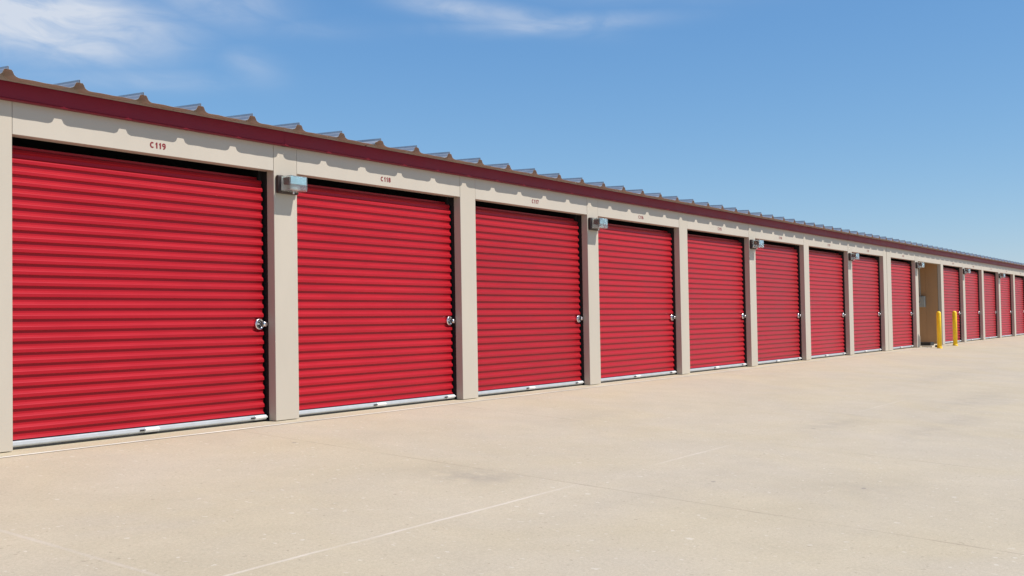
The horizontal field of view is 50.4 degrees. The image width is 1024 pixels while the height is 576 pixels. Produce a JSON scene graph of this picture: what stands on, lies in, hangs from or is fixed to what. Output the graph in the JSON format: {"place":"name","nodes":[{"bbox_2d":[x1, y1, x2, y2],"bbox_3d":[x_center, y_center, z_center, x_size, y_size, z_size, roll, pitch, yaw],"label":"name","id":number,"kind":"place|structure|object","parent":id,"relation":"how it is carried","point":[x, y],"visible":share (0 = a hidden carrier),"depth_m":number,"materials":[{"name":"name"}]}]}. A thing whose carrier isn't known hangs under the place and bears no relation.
{"place":"outdoors","nodes":[
{"label":"outdoors","id":0,"kind":"place"},
{"bbox_2d":[0,336,1023,575],"bbox_3d":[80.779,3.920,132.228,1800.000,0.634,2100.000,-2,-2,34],"label":"ground","id":1,"kind":"structure","parent":0,"point":[904,463],"depth_m":7.72,"materials":[{"name":"concrete"}]},
{"bbox_2d":[0,66,1023,452],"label":"storage building","id":2,"kind":"structure","parent":1,"relation":"on","point":[170,268],"depth_m":11.83,"materials":[{"name":"beige paint"}]},
{"bbox_2d":[12,145,269,449],"bbox_3d":[-3.259,0.011,9.691,0.215,2.569,2.784,-2,-2,34],"label":"roll up door","id":3,"kind":"structure","parent":2,"relation":"in","point":[140,289],"depth_m":9.52,"materials":[{"name":"red paint"}]},
{"bbox_2d":[276,175,306,194],"bbox_3d":[-2.180,-1.027,10.817,0.190,0.182,0.280,-2,-2,34],"label":"wall light","id":4,"kind":"object","parent":2,"relation":"attached to","point":[291,184],"visible":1,"depth_m":10.74,"materials":[{"name":"grey metal"}]},
{"bbox_2d":[297,184,457,416],"bbox_3d":[-1.539,0.059,12.207,0.215,2.569,2.784,-2,-2,34],"label":"roll up door","id":5,"kind":"structure","parent":2,"relation":"in","point":[377,312],"depth_m":12.11,"materials":[{"name":"red paint"}]},
{"bbox_2d":[475,206,583,396],"bbox_3d":[0.181,0.106,14.723,0.215,2.569,2.784,-2,-2,34],"label":"roll up door","id":6,"kind":"structure","parent":2,"relation":"in","point":[529,279],"depth_m":14.68,"materials":[{"name":"red paint"}]},
{"bbox_2d":[588,217,607,230],"bbox_3d":[1.259,-0.932,15.849,0.190,0.182,0.280,-2,-2,34],"label":"wall light","id":7,"kind":"object","parent":2,"relation":"attached to","point":[596,224],"visible":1,"depth_m":15.77,"materials":[{"name":"grey metal"}]},
{"bbox_2d":[598,224,677,382],"bbox_3d":[1.900,0.153,17.239,0.215,2.569,2.784,-2,-2,34],"label":"roll up door","id":8,"kind":"structure","parent":2,"relation":"in","point":[637,304],"depth_m":17.25,"materials":[{"name":"red paint"}]},
{"bbox_2d":[687,234,747,372],"bbox_3d":[3.620,0.201,19.755,0.215,2.569,2.784,-2,-2,34],"label":"roll up door","id":9,"kind":"structure","parent":2,"relation":"in","point":[716,266],"depth_m":19.80,"materials":[{"name":"red paint"}]},
{"bbox_2d":[750,239,763,248],"bbox_3d":[4.699,-0.837,20.881,0.190,0.182,0.280,-2,-2,34],"label":"wall light","id":10,"kind":"object","parent":2,"relation":"attached to","point":[755,244],"visible":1,"depth_m":20.80,"materials":[{"name":"grey metal"}]},
{"bbox_2d":[755,244,801,364],"bbox_3d":[5.339,0.248,22.271,0.215,2.569,2.784,-2,-2,34],"label":"roll up door","id":11,"kind":"structure","parent":2,"relation":"in","point":[778,297],"depth_m":22.37,"materials":[{"name":"red paint"}]},
{"bbox_2d":[809,250,845,358],"bbox_3d":[7.059,0.296,24.788,0.215,2.569,2.784,-2,-2,34],"label":"roll up door","id":12,"kind":"structure","parent":2,"relation":"in","point":[826,269],"depth_m":24.92,"materials":[{"name":"red paint"}]},
{"bbox_2d":[848,253,858,260],"bbox_3d":[8.138,-0.743,25.914,0.190,0.182,0.280,-2,-2,34],"label":"wall light","id":13,"kind":"object","parent":2,"relation":"attached to","point":[853,256],"visible":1,"depth_m":25.83,"materials":[{"name":"grey metal"}]},
{"bbox_2d":[852,255,881,353],"bbox_3d":[8.755,0.342,27.269,0.215,2.569,2.699,-2,-2,34],"label":"roll up door","id":14,"kind":"structure","parent":2,"relation":"in","point":[865,271],"depth_m":27.44,"materials":[{"name":"red paint"}]},
{"bbox_2d":[891,260,913,349],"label":"roll up door","id":15,"kind":"structure","parent":2,"relation":"in","point":[901,272],"depth_m":30.19,"materials":[{"name":"red paint"}]},
{"bbox_2d":[915,262,923,268],"bbox_3d":[11.615,-0.647,31.002,0.190,0.182,0.280,-2,-2,34],"label":"wall light","id":16,"kind":"object","parent":2,"relation":"attached to","point":[918,265],"visible":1,"depth_m":30.91,"materials":[{"name":"grey metal"}]},
{"bbox_2d":[919,269,925,306],"bbox_3d":[12.654,-0.091,33.674,0.200,1.370,0.134,-2,-2,34],"label":"electrical box","id":17,"kind":"object","parent":2,"relation":"attached to","point":[922,301],"visible":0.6,"depth_m":33.63,"materials":[{"name":"grey metal"}]},
{"bbox_2d":[919,296,924,306],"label":"cabinet door","id":18,"kind":"structure","parent":17,"relation":"in","point":[921,299],"depth_m":33.61,"materials":[{"name":"grey metal"}]},
{"bbox_2d":[943,267,960,343],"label":"roll up door","id":19,"kind":"structure","parent":2,"relation":"in","point":[951,277],"depth_m":35.04,"materials":[{"name":"red paint"}]},
{"bbox_2d":[963,269,969,273],"bbox_3d":[15.034,-0.552,36.005,0.190,0.182,0.280,-2,-2,34],"label":"wall light","id":20,"kind":"object","parent":2,"relation":"attached to","point":[966,271],"visible":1,"depth_m":35.92,"materials":[{"name":"grey metal"}]},
{"bbox_2d":[965,269,980,340],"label":"roll up door","id":21,"kind":"structure","parent":2,"relation":"in","point":[971,279],"depth_m":37.70,"materials":[{"name":"red paint"}]},
{"bbox_2d":[983,272,996,338],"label":"roll up door","id":22,"kind":"structure","parent":2,"relation":"in","point":[990,307],"depth_m":40.21,"materials":[{"name":"red paint"}]},
{"bbox_2d":[1000,274,1011,336],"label":"roll up door","id":23,"kind":"structure","parent":2,"relation":"in","point":[1005,283],"depth_m":42.75,"materials":[{"name":"red paint"}]},
{"bbox_2d":[1015,276,1023,335],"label":"roll up door","id":24,"kind":"structure","parent":2,"relation":"in","point":[1019,281],"depth_m":45.20,"materials":[{"name":"red paint"}]},
{"bbox_2d":[920,342,936,346],"bbox_3d":[12.022,1.650,31.606,0.600,0.147,0.660,-2,-2,34],"label":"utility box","id":25,"kind":"object","parent":1,"relation":"on","point":[927,344],"visible":0.51,"depth_m":31.50,"materials":[{"name":"plastic"}]},
{"bbox_2d":[936,311,941,348],"bbox_3d":[12.079,1.207,30.800,0.148,1.102,0.148,-2,-2,34],"label":"bollard","id":26,"kind":"object","parent":1,"relation":"on","point":[939,330],"visible":0.82,"depth_m":30.75,"materials":[{"name":"yellow plastic"}]},
{"bbox_2d":[952,311,957,345],"bbox_3d":[13.377,1.241,32.893,0.148,1.102,0.148,-2,-2,34],"label":"bollard","id":27,"kind":"object","parent":1,"relation":"on","point":[954,324],"visible":0.82,"depth_m":32.84,"materials":[{"name":"yellow plastic"}]},
{"bbox_2d":[0,335,1023,456],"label":"threshold pavement","id":28,"kind":"structure","parent":0,"point":[117,440],"depth_m":11.47,"materials":[{"name":"concrete"}]},
{"bbox_2d":[0,0,1023,262],"label":"sky","id":29,"kind":"structure","parent":0,"point":[895,119],"materials":[{"name":"blue"}]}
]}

